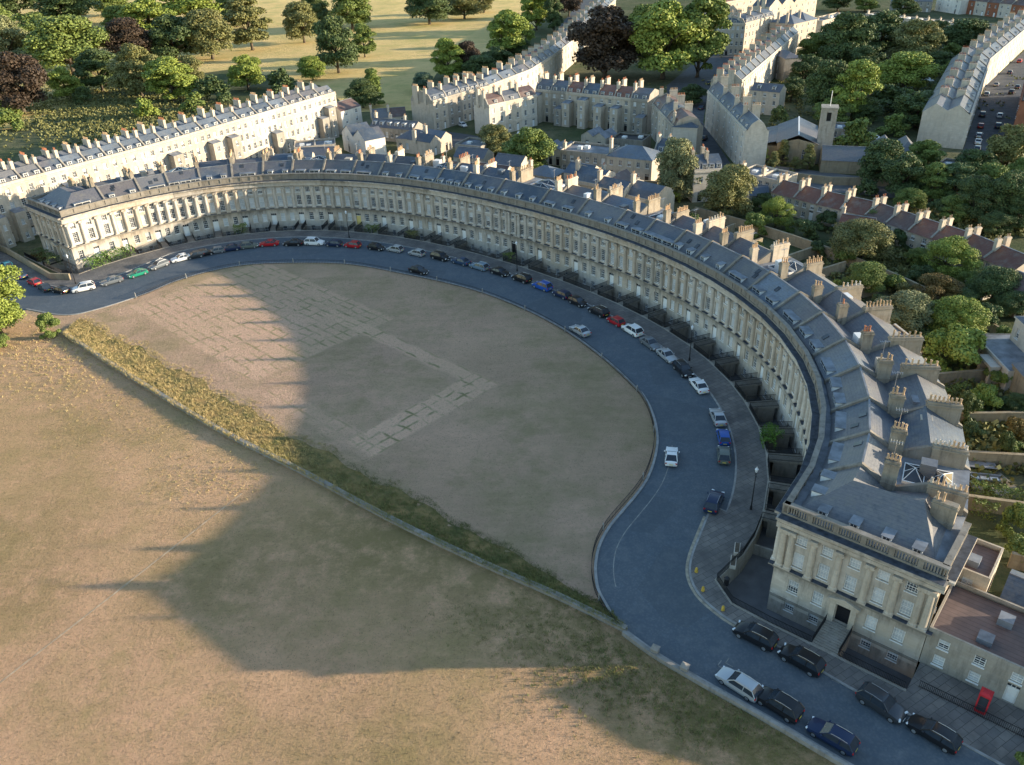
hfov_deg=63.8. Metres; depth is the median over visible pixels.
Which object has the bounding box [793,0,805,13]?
terraced house
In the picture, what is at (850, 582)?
window
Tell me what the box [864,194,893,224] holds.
terraced house
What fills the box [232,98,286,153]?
terraced house
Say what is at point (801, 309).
crescent house
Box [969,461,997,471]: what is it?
garden table
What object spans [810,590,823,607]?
window
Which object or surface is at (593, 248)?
window
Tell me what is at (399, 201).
window
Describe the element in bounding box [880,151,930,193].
broadleaf tree
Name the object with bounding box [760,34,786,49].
terraced house
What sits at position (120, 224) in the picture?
window
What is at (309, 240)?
parked car
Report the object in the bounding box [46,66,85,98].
broadleaf tree
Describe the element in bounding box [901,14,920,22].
terraced house
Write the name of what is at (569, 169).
terraced house
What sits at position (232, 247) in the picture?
parked car
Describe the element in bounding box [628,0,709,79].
broadleaf tree
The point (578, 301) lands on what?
parked car
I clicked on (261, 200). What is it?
window
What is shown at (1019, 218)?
broadleaf tree
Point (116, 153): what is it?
terraced house
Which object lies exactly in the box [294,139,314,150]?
terraced house
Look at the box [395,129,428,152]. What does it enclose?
terraced house
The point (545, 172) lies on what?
terraced house
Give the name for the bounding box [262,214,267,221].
window
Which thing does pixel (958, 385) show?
hedge
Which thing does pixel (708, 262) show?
crescent house
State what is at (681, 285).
window
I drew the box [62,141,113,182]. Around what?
terraced house
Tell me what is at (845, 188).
road
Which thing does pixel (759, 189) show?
terraced house
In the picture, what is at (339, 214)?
window
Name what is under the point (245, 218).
door
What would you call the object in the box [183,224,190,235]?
door
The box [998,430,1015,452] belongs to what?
garden shrub
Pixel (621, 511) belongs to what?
kerb
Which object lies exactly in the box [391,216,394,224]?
window
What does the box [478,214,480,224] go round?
window
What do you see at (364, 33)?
broadleaf tree
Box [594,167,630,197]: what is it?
terraced house
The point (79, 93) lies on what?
garden shrub
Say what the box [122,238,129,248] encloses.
door
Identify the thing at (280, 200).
window
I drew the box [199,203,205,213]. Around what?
window
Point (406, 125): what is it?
terraced house
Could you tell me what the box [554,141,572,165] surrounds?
terraced house
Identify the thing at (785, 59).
terraced house
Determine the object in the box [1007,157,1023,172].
broadleaf tree
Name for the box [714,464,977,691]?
crescent house
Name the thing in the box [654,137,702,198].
birch tree
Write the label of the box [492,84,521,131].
terraced house
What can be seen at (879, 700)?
parked car
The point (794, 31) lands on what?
terraced house
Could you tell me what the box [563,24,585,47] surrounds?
terraced house
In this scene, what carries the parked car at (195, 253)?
on the road at (649, 597)
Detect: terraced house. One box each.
[0,158,50,196]
[0,167,36,241]
[0,188,18,248]
[18,151,76,190]
[40,147,91,185]
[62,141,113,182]
[82,136,132,177]
[101,132,150,173]
[120,128,170,170]
[136,121,191,168]
[157,117,210,166]
[177,112,228,160]
[196,106,247,158]
[215,102,264,157]
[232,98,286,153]
[249,92,296,151]
[266,89,311,140]
[269,146,314,156]
[281,85,331,138]
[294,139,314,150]
[296,80,338,137]
[300,146,334,155]
[315,138,335,146]
[335,98,362,134]
[341,122,369,153]
[353,126,386,153]
[369,105,388,120]
[370,112,388,134]
[384,112,402,141]
[386,103,405,119]
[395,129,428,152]
[398,115,422,135]
[407,128,441,155]
[411,85,448,129]
[422,123,451,152]
[427,80,463,126]
[440,155,474,164]
[443,75,472,121]
[453,73,480,119]
[453,146,493,162]
[455,137,489,151]
[462,73,489,93]
[467,71,504,92]
[474,88,505,133]
[474,155,515,170]
[481,66,518,89]
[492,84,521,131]
[493,153,528,170]
[496,61,531,86]
[508,57,537,90]
[508,80,537,128]
[515,53,543,77]
[522,50,549,78]
[528,46,555,78]
[528,157,564,180]
[534,43,561,77]
[535,71,552,123]
[541,39,567,72]
[547,34,572,68]
[547,140,567,164]
[550,71,567,125]
[553,31,577,63]
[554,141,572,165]
[558,28,581,48]
[560,139,619,169]
[561,73,583,126]
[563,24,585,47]
[564,161,599,180]
[572,15,588,21]
[573,157,615,188]
[576,12,590,18]
[577,75,599,128]
[580,9,591,14]
[581,126,603,142]
[585,5,594,10]
[589,1,608,7]
[593,75,616,129]
[593,128,616,143]
[594,0,612,7]
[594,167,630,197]
[601,162,630,181]
[606,135,661,180]
[609,77,632,132]
[613,132,650,147]
[625,171,674,211]
[629,78,658,133]
[651,86,677,141]
[654,132,667,161]
[657,92,685,137]
[664,101,702,153]
[672,110,698,152]
[687,147,708,202]
[700,144,722,200]
[704,74,728,137]
[711,67,747,101]
[714,84,739,149]
[716,17,730,54]
[722,63,752,95]
[724,94,751,160]
[726,0,733,10]
[728,9,745,55]
[728,11,755,49]
[728,58,757,87]
[732,102,768,166]
[733,0,747,14]
[733,54,762,81]
[737,8,765,43]
[738,50,766,82]
[741,161,776,184]
[743,48,771,82]
[746,0,755,11]
[746,5,774,35]
[746,185,768,207]
[749,42,777,82]
[750,76,785,114]
[752,0,781,19]
[755,39,781,74]
[757,165,797,192]
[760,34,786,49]
[765,32,790,50]
[769,11,805,48]
[770,28,795,52]
[771,171,798,213]
[774,50,800,81]
[775,25,799,53]
[779,0,793,15]
[789,9,817,38]
[792,175,827,219]
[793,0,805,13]
[804,0,816,16]
[814,182,844,227]
[815,16,832,32]
[819,15,836,21]
[819,145,865,173]
[833,122,859,139]
[838,185,872,222]
[838,203,877,223]
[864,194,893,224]
[865,9,875,15]
[870,135,887,142]
[885,201,915,245]
[898,135,916,153]
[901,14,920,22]
[906,208,938,248]
[915,15,935,20]
[916,85,975,148]
[918,0,932,11]
[919,580,1023,710]
[928,76,978,134]
[928,215,964,261]
[935,0,968,14]
[935,67,982,122]
[938,158,956,173]
[938,538,1003,606]
[940,60,985,110]
[945,52,987,101]
[949,46,990,89]
[952,224,993,269]
[960,39,997,86]
[966,0,975,14]
[968,29,1010,72]
[969,34,1004,79]
[973,0,988,15]
[980,233,1023,271]
[983,24,1016,67]
[984,0,1001,16]
[996,0,1014,17]
[997,20,1021,61]
[1000,270,1023,315]
[1000,569,1023,606]
[1003,16,1023,55]
[1008,12,1023,50]
[1009,362,1023,393]
[1010,0,1023,14]
[1013,87,1023,126]
[1014,9,1023,18]
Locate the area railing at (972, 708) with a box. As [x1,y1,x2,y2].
[919,680,1023,736]
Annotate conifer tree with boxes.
[364,68,384,104]
[766,151,779,168]
[777,139,789,164]
[789,156,801,171]
[799,143,816,169]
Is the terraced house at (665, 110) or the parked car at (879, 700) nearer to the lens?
the parked car at (879, 700)
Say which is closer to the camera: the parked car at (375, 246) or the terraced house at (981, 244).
the terraced house at (981, 244)
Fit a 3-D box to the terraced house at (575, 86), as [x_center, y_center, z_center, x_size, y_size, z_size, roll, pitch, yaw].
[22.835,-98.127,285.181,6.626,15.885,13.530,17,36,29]
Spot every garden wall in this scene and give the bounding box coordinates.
[0,245,70,279]
[588,121,592,127]
[644,180,657,183]
[695,207,998,333]
[724,223,734,232]
[788,246,817,260]
[797,173,888,185]
[822,261,846,276]
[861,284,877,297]
[938,368,985,384]
[959,411,1023,422]
[968,450,1023,467]
[968,494,1023,514]
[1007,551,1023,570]
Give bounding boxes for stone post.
[650,643,660,653]
[679,661,689,671]
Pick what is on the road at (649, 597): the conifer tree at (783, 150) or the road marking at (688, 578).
the road marking at (688, 578)
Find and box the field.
[0,313,835,764]
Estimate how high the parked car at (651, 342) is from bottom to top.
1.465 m
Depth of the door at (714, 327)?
146.61 m
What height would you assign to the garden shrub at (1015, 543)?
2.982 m
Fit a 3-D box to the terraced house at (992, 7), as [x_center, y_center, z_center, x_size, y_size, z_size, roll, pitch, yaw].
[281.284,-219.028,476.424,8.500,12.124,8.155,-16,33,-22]
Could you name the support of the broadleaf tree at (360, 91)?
on the meadow
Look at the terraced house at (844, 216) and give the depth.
184.21 m
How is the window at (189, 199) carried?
in the crescent house at (185, 184)
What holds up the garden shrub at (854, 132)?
on the ground at (984, 530)
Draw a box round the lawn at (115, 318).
[25,263,655,605]
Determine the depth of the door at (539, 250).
180.75 m
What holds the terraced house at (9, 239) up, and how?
on the ground at (984, 530)
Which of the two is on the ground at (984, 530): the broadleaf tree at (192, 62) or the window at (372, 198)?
the broadleaf tree at (192, 62)
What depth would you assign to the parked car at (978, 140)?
249.63 m
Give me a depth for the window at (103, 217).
189.17 m
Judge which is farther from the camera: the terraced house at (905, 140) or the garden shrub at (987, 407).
the terraced house at (905, 140)
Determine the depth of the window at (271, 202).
204.46 m
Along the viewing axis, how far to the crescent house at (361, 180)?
201.37 m
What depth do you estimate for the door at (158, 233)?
198.73 m
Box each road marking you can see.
[613,445,672,586]
[685,516,734,626]
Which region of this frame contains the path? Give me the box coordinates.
[0,493,242,682]
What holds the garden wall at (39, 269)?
on the ground at (984, 530)
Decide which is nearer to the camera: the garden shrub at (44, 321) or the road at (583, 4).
the garden shrub at (44, 321)
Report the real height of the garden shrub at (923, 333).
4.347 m
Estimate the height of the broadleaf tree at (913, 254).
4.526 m
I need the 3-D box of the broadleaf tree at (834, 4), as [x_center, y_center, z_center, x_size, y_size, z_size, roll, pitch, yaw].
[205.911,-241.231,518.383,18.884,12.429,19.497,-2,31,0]
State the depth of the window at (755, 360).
136.05 m
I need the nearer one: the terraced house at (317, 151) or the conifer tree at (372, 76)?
the terraced house at (317, 151)
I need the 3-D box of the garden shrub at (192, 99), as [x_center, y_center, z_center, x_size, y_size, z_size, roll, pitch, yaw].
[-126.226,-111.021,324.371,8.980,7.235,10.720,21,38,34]
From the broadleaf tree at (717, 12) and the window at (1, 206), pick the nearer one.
the window at (1, 206)
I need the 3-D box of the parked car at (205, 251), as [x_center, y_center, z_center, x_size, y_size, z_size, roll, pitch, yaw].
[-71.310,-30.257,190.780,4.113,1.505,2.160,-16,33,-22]
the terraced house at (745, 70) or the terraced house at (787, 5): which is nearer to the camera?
the terraced house at (745, 70)
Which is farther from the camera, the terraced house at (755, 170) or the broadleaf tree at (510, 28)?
the broadleaf tree at (510, 28)
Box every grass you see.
[62,315,629,628]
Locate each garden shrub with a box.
[0,93,22,115]
[0,107,24,129]
[0,333,9,347]
[35,312,61,338]
[71,86,92,103]
[132,98,161,117]
[178,91,205,111]
[195,74,231,102]
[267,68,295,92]
[674,190,681,202]
[744,212,773,237]
[752,192,772,210]
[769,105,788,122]
[779,217,794,232]
[794,218,818,240]
[810,241,828,258]
[815,210,836,230]
[832,278,845,285]
[833,117,877,146]
[833,249,856,261]
[855,178,878,195]
[867,83,905,108]
[871,294,885,304]
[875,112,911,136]
[881,274,906,287]
[890,228,910,249]
[895,281,914,292]
[905,264,934,282]
[911,328,940,355]
[925,199,946,218]
[941,42,961,54]
[945,348,963,367]
[958,390,983,423]
[962,421,986,440]
[963,302,1003,332]
[970,383,1003,411]
[983,367,1002,381]
[985,401,1001,410]
[995,501,1023,538]
[996,325,1011,332]
[996,372,1012,385]
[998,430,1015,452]
[1000,441,1023,452]
[1004,533,1023,562]
[1005,416,1023,442]
[1013,751,1023,764]
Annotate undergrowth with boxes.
[0,48,1023,497]
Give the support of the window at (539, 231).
in the crescent house at (553, 211)
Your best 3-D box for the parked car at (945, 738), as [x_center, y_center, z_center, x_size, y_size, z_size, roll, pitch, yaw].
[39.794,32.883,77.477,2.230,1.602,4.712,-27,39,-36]
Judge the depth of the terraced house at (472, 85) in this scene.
294.87 m
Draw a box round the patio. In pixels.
[969,467,1017,495]
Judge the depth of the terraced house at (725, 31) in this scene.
390.84 m
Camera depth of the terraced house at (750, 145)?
230.75 m
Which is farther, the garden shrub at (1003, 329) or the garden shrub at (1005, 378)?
the garden shrub at (1003, 329)
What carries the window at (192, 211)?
in the crescent house at (185, 184)
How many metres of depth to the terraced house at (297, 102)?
268.63 m
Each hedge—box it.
[30,247,62,264]
[82,244,135,269]
[232,222,247,233]
[364,224,379,232]
[405,229,419,237]
[502,251,515,261]
[759,427,776,449]
[762,422,784,442]
[945,381,972,397]
[969,478,1023,500]
[971,495,1000,520]
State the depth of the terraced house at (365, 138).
256.55 m
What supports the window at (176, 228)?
in the crescent house at (155, 187)
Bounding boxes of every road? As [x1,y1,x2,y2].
[1,237,998,764]
[448,132,479,146]
[557,0,593,31]
[666,54,733,166]
[775,166,914,198]
[963,52,1023,150]
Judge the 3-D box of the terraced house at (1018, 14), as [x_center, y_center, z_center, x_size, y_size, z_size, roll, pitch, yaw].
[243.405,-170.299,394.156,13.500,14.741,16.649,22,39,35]
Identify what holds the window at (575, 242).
in the crescent house at (591, 221)
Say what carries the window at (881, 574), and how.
in the crescent house at (863, 561)
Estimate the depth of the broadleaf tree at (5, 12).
513.81 m
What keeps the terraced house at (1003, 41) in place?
on the ground at (984, 530)
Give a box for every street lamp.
[66,254,76,283]
[688,325,693,360]
[750,467,758,509]
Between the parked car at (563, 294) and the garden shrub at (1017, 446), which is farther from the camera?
the parked car at (563, 294)
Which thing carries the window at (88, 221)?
in the crescent house at (75, 223)
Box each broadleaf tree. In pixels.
[0,0,37,13]
[0,3,14,21]
[0,15,36,55]
[0,51,48,112]
[0,264,26,333]
[10,11,44,45]
[20,13,111,73]
[32,0,104,16]
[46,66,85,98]
[71,48,115,91]
[91,0,127,11]
[97,17,153,57]
[99,4,121,31]
[106,43,159,96]
[116,0,176,29]
[141,56,199,102]
[145,13,194,58]
[159,0,229,16]
[177,54,204,79]
[181,7,235,59]
[215,0,237,26]
[221,0,272,49]
[226,54,265,89]
[281,1,318,42]
[295,55,326,79]
[301,0,328,21]
[311,15,359,72]
[327,0,372,29]
[343,78,381,107]
[351,23,376,56]
[403,0,454,24]
[411,72,433,89]
[429,38,464,77]
[446,0,483,18]
[456,40,480,72]
[461,55,497,74]
[475,0,493,12]
[477,123,511,155]
[481,46,512,65]
[486,9,529,56]
[501,126,557,168]
[507,35,530,55]
[520,0,547,29]
[521,19,535,40]
[543,0,563,30]
[556,0,583,16]
[565,4,640,78]
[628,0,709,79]
[628,4,662,31]
[669,0,732,77]
[678,83,707,103]
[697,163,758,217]
[758,196,795,227]
[782,76,806,101]
[788,53,822,84]
[796,32,831,57]
[804,59,852,106]
[812,98,854,121]
[817,11,879,63]
[822,0,852,10]
[829,218,895,258]
[830,59,883,118]
[841,261,886,293]
[847,45,887,68]
[850,96,885,120]
[854,0,880,11]
[856,138,904,183]
[861,9,907,53]
[874,289,934,333]
[877,51,943,87]
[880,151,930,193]
[886,18,947,56]
[889,87,914,108]
[890,0,921,14]
[892,89,933,126]
[892,187,927,210]
[902,247,935,265]
[905,139,947,168]
[910,273,965,300]
[919,235,983,279]
[920,162,952,200]
[921,322,987,379]
[924,295,992,333]
[930,51,955,74]
[934,20,950,44]
[938,162,976,198]
[938,194,972,221]
[940,18,990,49]
[940,61,949,75]
[954,148,1000,173]
[954,269,981,290]
[955,174,998,220]
[956,286,982,303]
[965,265,1022,302]
[974,162,1009,179]
[977,210,1017,234]
[983,169,1023,221]
[986,123,1023,169]
[991,290,1023,317]
[1000,392,1023,415]
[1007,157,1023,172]
[1008,194,1023,230]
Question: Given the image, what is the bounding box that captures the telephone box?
[974,686,994,714]
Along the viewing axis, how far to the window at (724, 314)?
142.48 m
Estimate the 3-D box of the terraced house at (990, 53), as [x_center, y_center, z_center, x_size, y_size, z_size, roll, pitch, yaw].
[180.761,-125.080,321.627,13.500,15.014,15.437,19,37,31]
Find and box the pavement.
[0,231,1023,764]
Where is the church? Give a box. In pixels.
[766,91,838,164]
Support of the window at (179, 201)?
in the crescent house at (185, 184)
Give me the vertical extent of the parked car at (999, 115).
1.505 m
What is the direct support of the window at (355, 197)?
in the crescent house at (361, 180)
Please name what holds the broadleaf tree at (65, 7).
on the meadow
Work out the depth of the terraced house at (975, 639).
82.75 m
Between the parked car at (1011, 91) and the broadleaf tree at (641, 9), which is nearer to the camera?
the parked car at (1011, 91)
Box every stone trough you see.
[729,555,736,568]
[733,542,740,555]
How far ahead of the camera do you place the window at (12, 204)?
200.19 m
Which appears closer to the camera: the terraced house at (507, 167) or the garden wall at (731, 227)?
the garden wall at (731, 227)
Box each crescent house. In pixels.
[24,174,129,273]
[94,163,161,256]
[133,161,186,248]
[165,152,213,242]
[198,148,242,237]
[232,145,269,233]
[262,143,304,231]
[290,143,341,230]
[319,143,374,231]
[347,145,404,233]
[371,149,433,236]
[396,151,469,240]
[423,154,496,245]
[447,160,534,256]
[479,170,580,265]
[520,179,623,277]
[555,193,661,291]
[590,198,694,302]
[615,209,727,314]
[640,224,756,327]
[662,232,790,342]
[686,248,824,359]
[707,270,863,380]
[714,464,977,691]
[729,288,908,400]
[744,312,924,439]
[753,433,969,558]
[758,340,944,469]
[763,399,970,527]
[765,367,963,496]
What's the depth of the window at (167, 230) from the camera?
199.56 m
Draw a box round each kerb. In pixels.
[0,236,1004,764]
[26,262,658,611]
[627,630,853,764]
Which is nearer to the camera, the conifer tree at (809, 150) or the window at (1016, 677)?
the window at (1016, 677)
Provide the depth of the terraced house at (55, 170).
206.99 m
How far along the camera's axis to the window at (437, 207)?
194.32 m
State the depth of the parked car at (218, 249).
191.37 m
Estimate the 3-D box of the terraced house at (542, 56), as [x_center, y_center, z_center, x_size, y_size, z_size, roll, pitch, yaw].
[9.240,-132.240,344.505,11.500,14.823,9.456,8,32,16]
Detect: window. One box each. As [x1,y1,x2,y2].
[0,204,5,213]
[5,189,11,196]
[9,201,15,208]
[69,223,76,229]
[72,232,80,243]
[78,250,85,259]
[85,219,91,225]
[88,228,95,238]
[101,214,106,221]
[104,223,111,234]
[109,241,114,250]
[114,211,119,217]
[117,220,123,231]
[126,208,132,214]
[129,217,135,228]
[134,235,139,243]
[138,206,144,212]
[140,214,147,225]
[145,232,151,240]
[151,212,157,222]
[160,210,167,221]
[165,228,171,236]
[169,209,176,219]
[174,226,179,234]
[177,198,182,204]
[179,207,185,217]
[187,196,192,202]
[189,205,195,215]
[193,222,199,230]
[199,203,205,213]
[203,221,209,229]
[207,194,212,199]
[209,202,215,212]
[219,201,225,210]
[223,218,228,226]
[229,200,235,209]
[233,217,238,224]
[239,199,245,208]
[249,198,255,207]
[252,215,258,222]
[258,197,264,206]
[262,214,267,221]
[268,196,273,206]
[277,196,283,205]
[280,213,285,220]
[287,195,292,205]
[290,212,294,220]
[296,195,301,204]
[306,195,311,203]
[316,195,321,203]
[319,212,323,218]
[326,195,330,204]
[335,195,340,205]
[338,212,342,220]
[345,196,349,205]
[354,196,358,205]
[363,197,366,206]
[371,197,375,207]
[373,215,377,222]
[380,198,384,208]
[389,199,393,209]
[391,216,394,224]
[398,200,402,210]
[400,217,403,225]
[407,201,411,211]
[417,203,420,212]
[426,204,430,214]
[435,205,439,216]
[444,207,447,217]
[452,209,456,219]
[460,210,464,221]
[469,212,472,222]
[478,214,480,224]
[486,216,489,226]
[487,234,490,242]
[495,218,497,228]
[520,224,523,235]
[529,227,532,238]
[529,245,532,254]
[537,229,540,240]
[546,232,550,243]
[555,234,559,246]
[565,237,568,249]
[565,256,568,266]
[574,240,577,252]
[583,243,586,255]
[592,246,595,258]
[600,249,604,261]
[601,269,604,279]
[609,253,613,264]
[619,256,622,268]
[627,259,631,272]
[636,263,640,275]
[644,288,648,298]
[645,267,650,280]
[654,271,659,284]
[654,292,658,302]
[663,275,667,287]
[670,300,674,311]
[671,279,675,291]
[677,304,681,315]
[679,283,683,295]
[688,287,691,300]
[694,314,698,325]
[695,292,700,305]
[703,319,707,330]
[705,297,710,311]
[713,302,718,316]
[719,331,724,342]
[722,308,726,321]
[727,336,732,348]
[729,313,734,327]
[738,320,742,333]
[746,327,750,341]
[751,357,756,369]
[754,333,759,348]
[783,602,793,614]
[786,579,798,596]
[791,552,804,570]
[795,535,807,548]
[806,613,817,625]
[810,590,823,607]
[815,563,829,582]
[820,546,833,559]
[842,574,856,594]
[847,557,861,571]
[858,638,870,650]
[862,614,877,632]
[869,586,885,606]
[875,569,890,583]
[884,650,897,663]
[889,627,905,645]
[897,598,913,618]
[904,581,917,596]
[930,654,944,668]
[936,639,950,652]
[961,577,972,585]
[965,670,980,685]
[971,655,986,669]
[1008,672,1023,686]
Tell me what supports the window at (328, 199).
in the crescent house at (334, 183)
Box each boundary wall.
[62,331,627,631]
[622,630,849,764]
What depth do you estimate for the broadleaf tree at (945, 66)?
324.32 m
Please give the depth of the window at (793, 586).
92.38 m
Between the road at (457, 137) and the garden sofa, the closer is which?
the garden sofa
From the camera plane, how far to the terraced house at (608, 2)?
497.72 m
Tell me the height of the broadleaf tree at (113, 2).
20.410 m
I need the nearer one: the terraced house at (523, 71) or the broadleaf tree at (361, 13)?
the terraced house at (523, 71)
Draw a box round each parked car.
[0,260,12,265]
[15,270,27,279]
[26,277,41,286]
[36,282,52,291]
[51,285,69,294]
[71,280,95,292]
[99,275,123,285]
[127,268,147,277]
[147,258,169,269]
[170,253,189,262]
[187,249,203,259]
[197,248,213,255]
[210,245,224,253]
[224,243,240,252]
[240,241,257,249]
[259,239,278,246]
[283,238,303,246]
[304,236,324,245]
[325,239,342,246]
[344,240,361,248]
[367,242,384,250]
[386,244,403,252]
[408,248,425,256]
[408,265,428,274]
[430,250,449,261]
[451,257,470,265]
[458,121,466,127]
[469,261,489,270]
[489,266,509,276]
[511,272,531,283]
[532,280,552,291]
[552,289,571,299]
[568,294,587,307]
[569,324,590,336]
[588,305,609,317]
[606,315,625,326]
[621,323,643,336]
[639,336,661,350]
[656,347,676,363]
[664,447,679,466]
[672,358,693,377]
[689,377,708,393]
[698,105,704,109]
[703,489,724,514]
[709,408,726,426]
[715,666,763,702]
[716,429,730,445]
[716,445,731,464]
[732,620,778,651]
[757,685,804,723]
[777,643,826,677]
[805,716,860,756]
[855,681,907,724]
[906,713,963,754]
[974,138,982,144]
[975,132,983,137]
[977,123,983,127]
[979,111,986,116]
[994,122,1002,127]
[996,112,1002,117]
[1008,89,1015,94]
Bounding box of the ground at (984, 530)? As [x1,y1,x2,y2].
[0,0,1023,671]
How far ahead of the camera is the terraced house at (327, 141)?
257.38 m
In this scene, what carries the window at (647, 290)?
in the crescent house at (653, 240)
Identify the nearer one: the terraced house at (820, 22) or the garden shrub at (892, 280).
the garden shrub at (892, 280)
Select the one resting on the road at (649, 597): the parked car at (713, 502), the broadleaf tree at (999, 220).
the parked car at (713, 502)
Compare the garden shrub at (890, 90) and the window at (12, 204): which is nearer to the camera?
the window at (12, 204)
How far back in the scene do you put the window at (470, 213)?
189.49 m
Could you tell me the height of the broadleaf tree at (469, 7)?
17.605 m
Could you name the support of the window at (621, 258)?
in the crescent house at (622, 236)
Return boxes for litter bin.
[724,576,729,585]
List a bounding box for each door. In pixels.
[31,225,36,234]
[93,246,101,256]
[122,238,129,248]
[155,230,162,241]
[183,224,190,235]
[212,219,219,230]
[242,216,249,226]
[271,213,277,223]
[299,212,304,222]
[328,212,333,222]
[356,213,360,224]
[382,216,386,225]
[409,219,413,229]
[437,223,440,234]
[462,228,465,239]
[512,241,515,252]
[538,248,541,259]
[574,260,577,272]
[610,273,613,285]
[636,284,640,297]
[663,296,666,308]
[686,309,690,323]
[712,325,716,339]
[736,343,740,355]
[760,365,763,379]
[808,211,812,219]
[835,605,850,623]
[1002,683,1019,703]
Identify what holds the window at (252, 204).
in the crescent house at (250, 192)
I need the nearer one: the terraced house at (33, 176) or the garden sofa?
the garden sofa
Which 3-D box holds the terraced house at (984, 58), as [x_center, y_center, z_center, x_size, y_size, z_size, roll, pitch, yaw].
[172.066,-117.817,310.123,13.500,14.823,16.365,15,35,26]
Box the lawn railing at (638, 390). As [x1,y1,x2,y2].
[134,258,654,622]
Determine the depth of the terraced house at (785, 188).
202.21 m
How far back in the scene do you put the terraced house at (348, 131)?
262.57 m
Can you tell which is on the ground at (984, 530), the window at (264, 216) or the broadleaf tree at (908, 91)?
the broadleaf tree at (908, 91)
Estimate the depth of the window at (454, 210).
191.98 m
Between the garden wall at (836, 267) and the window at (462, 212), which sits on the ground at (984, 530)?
the garden wall at (836, 267)
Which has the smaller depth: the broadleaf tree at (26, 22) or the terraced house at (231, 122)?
the terraced house at (231, 122)
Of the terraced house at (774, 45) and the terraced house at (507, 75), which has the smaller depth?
the terraced house at (507, 75)
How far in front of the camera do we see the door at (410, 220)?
199.95 m
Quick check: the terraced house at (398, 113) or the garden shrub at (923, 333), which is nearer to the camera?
the garden shrub at (923, 333)
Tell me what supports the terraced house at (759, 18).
on the ground at (984, 530)
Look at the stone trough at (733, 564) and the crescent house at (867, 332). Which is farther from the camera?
the crescent house at (867, 332)
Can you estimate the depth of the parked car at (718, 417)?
123.77 m
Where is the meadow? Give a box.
[0,0,555,129]
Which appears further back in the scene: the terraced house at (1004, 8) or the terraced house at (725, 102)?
the terraced house at (1004, 8)
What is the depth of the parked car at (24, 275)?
181.99 m
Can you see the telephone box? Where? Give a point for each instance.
(984, 699)
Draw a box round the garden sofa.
[970,472,1000,482]
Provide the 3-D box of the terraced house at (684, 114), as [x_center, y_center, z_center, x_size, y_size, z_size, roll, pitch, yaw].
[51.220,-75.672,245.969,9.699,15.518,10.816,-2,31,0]
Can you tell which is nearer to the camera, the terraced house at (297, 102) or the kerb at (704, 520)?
the kerb at (704, 520)
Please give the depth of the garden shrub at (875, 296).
154.37 m
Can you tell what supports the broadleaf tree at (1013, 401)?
on the ground at (984, 530)
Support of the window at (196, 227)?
in the crescent house at (185, 184)
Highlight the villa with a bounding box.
[974,316,1023,392]
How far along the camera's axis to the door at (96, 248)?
190.44 m
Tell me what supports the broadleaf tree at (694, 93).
on the ground at (984, 530)
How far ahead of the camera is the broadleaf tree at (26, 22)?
464.01 m
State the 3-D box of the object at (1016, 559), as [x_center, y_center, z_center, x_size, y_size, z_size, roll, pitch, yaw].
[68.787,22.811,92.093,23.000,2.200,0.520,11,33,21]
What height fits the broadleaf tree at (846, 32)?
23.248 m
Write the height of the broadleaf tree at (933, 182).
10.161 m
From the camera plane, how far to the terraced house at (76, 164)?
211.01 m

